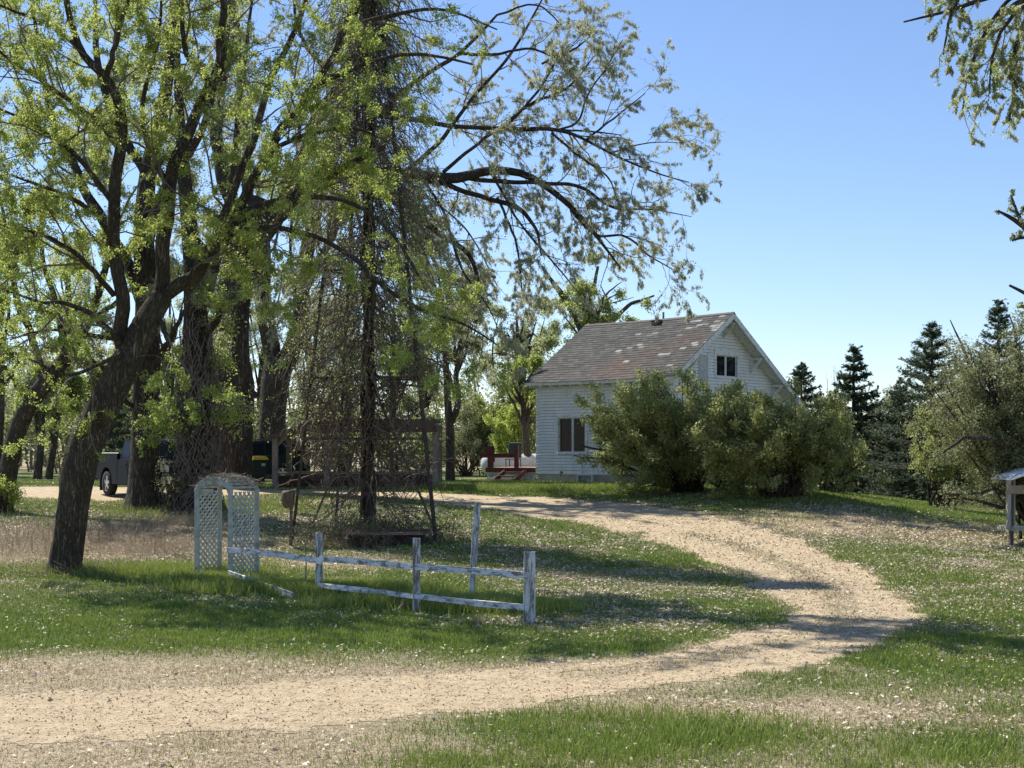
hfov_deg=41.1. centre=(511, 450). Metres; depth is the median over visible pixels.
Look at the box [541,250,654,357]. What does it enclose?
backyard tree
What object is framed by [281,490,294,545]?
mailbox on wooden post
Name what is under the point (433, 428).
picnic shelter
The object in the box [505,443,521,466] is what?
patio chair
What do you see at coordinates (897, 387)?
spruce tree
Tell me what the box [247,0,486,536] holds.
hanging vine
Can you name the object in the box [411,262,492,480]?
twin stem tree
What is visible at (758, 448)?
lilac bush
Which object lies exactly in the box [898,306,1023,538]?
apple tree
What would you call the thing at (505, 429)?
shrub
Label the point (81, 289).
windbreak tree
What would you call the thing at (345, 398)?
windbreak tree
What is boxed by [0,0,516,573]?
leaning maple
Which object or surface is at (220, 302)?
vine covered tree
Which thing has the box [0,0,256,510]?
cottonwood tree
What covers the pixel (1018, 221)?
budding tree
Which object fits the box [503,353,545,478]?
young tree
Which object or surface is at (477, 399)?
shrub
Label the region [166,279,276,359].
windbreak tree
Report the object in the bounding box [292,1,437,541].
windmill tower
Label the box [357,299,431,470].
windbreak tree
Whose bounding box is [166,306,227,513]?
climbing vine
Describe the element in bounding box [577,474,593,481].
basement window
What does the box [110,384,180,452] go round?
spruce tree
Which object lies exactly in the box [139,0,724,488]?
spreading cottonwood
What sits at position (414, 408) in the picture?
spruce tree
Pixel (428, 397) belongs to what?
windbreak tree
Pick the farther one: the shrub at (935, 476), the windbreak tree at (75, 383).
the windbreak tree at (75, 383)
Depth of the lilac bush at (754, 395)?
45.84 m
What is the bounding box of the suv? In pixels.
[252,439,305,480]
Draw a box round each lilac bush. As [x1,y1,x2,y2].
[571,365,747,497]
[669,376,893,498]
[673,380,777,489]
[798,399,878,492]
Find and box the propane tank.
[481,454,535,476]
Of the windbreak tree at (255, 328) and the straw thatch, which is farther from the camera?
the windbreak tree at (255, 328)
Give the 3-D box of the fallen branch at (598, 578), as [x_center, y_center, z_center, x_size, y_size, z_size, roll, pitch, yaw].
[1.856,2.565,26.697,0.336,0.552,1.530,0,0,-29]
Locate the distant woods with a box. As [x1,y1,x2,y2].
[3,339,558,469]
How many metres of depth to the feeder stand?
34.35 m
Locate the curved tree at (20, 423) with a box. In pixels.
[0,184,156,511]
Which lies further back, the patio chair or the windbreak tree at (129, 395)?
the windbreak tree at (129, 395)
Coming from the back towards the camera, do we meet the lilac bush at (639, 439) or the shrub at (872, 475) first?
the shrub at (872, 475)
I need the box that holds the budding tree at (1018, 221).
[993,189,1023,308]
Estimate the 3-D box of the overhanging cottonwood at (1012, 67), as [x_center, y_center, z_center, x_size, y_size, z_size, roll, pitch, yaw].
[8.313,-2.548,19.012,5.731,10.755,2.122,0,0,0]
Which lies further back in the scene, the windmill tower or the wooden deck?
the wooden deck
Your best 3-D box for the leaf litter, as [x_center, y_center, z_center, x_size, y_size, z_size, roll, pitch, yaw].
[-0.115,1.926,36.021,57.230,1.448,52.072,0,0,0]
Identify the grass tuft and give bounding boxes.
[312,690,1023,767]
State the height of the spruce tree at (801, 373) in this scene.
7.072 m
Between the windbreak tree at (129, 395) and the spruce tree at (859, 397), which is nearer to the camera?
the spruce tree at (859, 397)
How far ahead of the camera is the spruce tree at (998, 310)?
67.84 m
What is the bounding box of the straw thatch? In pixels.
[0,514,1023,767]
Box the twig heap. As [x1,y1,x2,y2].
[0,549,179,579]
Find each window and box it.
[555,414,587,454]
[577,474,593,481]
[713,348,739,379]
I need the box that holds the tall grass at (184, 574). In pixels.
[0,481,751,616]
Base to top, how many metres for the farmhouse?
8.557 m
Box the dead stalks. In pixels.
[0,499,472,569]
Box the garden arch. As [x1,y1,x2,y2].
[194,475,259,574]
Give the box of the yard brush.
[2,389,535,474]
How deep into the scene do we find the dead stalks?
34.09 m
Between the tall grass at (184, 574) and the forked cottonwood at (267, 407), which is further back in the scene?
the forked cottonwood at (267, 407)
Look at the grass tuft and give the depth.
11.88 m
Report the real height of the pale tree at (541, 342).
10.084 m
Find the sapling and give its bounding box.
[304,543,307,581]
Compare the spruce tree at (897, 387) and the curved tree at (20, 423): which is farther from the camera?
the spruce tree at (897, 387)
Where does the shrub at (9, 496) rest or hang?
on the ground at (148, 673)
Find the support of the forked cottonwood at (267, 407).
on the ground at (148, 673)
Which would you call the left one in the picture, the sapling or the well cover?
the sapling
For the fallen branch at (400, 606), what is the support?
on the ground at (148, 673)
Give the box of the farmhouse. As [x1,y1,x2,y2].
[524,312,807,482]
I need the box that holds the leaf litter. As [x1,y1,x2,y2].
[0,479,1023,767]
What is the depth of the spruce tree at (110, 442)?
71.77 m
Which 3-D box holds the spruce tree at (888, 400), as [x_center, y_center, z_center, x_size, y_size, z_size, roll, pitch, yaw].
[17.673,-0.387,63.832,5.522,5.163,4.065,0,0,27]
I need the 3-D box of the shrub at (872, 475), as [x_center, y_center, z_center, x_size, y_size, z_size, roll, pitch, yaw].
[16.927,0.870,62.254,3.441,2.523,3.491,0,0,-31]
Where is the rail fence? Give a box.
[227,533,534,623]
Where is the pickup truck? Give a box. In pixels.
[95,439,181,494]
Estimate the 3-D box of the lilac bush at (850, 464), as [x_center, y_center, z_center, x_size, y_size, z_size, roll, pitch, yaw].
[11.191,-0.143,47.842,2.952,3.341,2.149,0,0,-32]
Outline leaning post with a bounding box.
[469,503,480,593]
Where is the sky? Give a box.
[0,0,1023,450]
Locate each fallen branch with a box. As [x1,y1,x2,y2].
[391,591,411,611]
[579,569,620,583]
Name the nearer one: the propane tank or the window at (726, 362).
the window at (726, 362)
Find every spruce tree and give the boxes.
[103,404,130,451]
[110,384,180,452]
[377,393,431,470]
[789,361,830,485]
[821,343,896,492]
[852,320,1005,502]
[856,377,928,497]
[954,299,1023,494]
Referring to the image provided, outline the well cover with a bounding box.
[341,529,431,547]
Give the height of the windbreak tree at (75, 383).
6.825 m
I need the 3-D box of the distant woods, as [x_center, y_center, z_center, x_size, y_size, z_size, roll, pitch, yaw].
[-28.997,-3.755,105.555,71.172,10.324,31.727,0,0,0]
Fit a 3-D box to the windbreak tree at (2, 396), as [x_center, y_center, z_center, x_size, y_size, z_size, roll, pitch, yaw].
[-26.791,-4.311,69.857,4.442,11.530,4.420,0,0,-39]
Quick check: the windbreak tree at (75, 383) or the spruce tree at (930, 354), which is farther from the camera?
the windbreak tree at (75, 383)
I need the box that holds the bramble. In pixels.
[250,510,507,549]
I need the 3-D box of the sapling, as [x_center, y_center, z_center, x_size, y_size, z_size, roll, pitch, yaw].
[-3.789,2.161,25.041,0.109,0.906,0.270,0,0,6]
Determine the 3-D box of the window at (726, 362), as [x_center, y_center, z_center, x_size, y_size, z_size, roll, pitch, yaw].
[8.740,-3.529,55.726,0.162,1.226,1.764,0,0,44]
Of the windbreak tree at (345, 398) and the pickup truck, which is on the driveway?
the pickup truck
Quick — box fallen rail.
[228,570,293,596]
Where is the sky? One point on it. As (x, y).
(857, 209)
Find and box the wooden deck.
[479,445,535,480]
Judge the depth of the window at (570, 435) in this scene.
56.48 m
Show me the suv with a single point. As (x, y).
(262, 448)
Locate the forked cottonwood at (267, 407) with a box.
[206,17,415,478]
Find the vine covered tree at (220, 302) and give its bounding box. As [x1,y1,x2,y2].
[131,0,278,516]
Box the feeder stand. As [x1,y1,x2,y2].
[991,468,1023,545]
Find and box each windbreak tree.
[0,278,29,460]
[6,352,66,478]
[19,336,90,478]
[44,222,113,447]
[74,347,132,415]
[104,342,162,449]
[160,294,183,438]
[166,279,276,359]
[249,259,307,438]
[281,289,354,470]
[311,231,387,470]
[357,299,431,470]
[398,340,465,470]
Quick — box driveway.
[0,487,925,744]
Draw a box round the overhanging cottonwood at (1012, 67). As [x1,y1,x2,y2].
[903,0,1023,148]
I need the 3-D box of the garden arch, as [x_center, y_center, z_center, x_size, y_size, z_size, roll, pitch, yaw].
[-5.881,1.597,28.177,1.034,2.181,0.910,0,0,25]
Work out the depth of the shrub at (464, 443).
69.79 m
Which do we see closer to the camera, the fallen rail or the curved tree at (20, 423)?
the fallen rail
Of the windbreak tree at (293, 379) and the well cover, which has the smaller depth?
the well cover
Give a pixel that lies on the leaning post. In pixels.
(475, 535)
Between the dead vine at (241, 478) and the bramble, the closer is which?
the dead vine at (241, 478)
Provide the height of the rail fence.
1.512 m
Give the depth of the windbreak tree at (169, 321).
81.60 m
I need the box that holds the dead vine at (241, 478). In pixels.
[181,469,271,491]
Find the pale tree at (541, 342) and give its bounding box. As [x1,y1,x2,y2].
[474,301,564,404]
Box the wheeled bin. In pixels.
[253,456,268,483]
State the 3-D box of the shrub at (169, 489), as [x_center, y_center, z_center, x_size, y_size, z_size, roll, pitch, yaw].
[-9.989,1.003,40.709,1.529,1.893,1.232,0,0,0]
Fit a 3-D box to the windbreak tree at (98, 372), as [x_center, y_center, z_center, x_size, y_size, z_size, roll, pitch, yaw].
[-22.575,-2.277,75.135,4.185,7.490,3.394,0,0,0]
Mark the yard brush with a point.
(31, 433)
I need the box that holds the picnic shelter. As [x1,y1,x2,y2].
[264,419,441,488]
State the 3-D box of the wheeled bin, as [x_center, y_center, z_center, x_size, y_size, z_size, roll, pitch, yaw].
[-9.845,0.776,52.500,0.680,1.120,0.820,0,0,-38]
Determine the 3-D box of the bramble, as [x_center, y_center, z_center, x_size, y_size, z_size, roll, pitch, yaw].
[-3.426,2.109,34.735,6.669,1.261,4.105,0,0,0]
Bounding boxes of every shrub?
[0,470,26,513]
[154,454,200,514]
[427,388,513,476]
[451,366,516,475]
[482,381,535,477]
[843,442,904,492]
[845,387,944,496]
[902,396,985,508]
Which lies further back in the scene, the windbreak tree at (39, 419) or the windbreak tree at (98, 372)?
the windbreak tree at (98, 372)
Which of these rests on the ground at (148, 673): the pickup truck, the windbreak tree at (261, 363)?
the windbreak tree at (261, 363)
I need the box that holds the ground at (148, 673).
[0,451,1023,767]

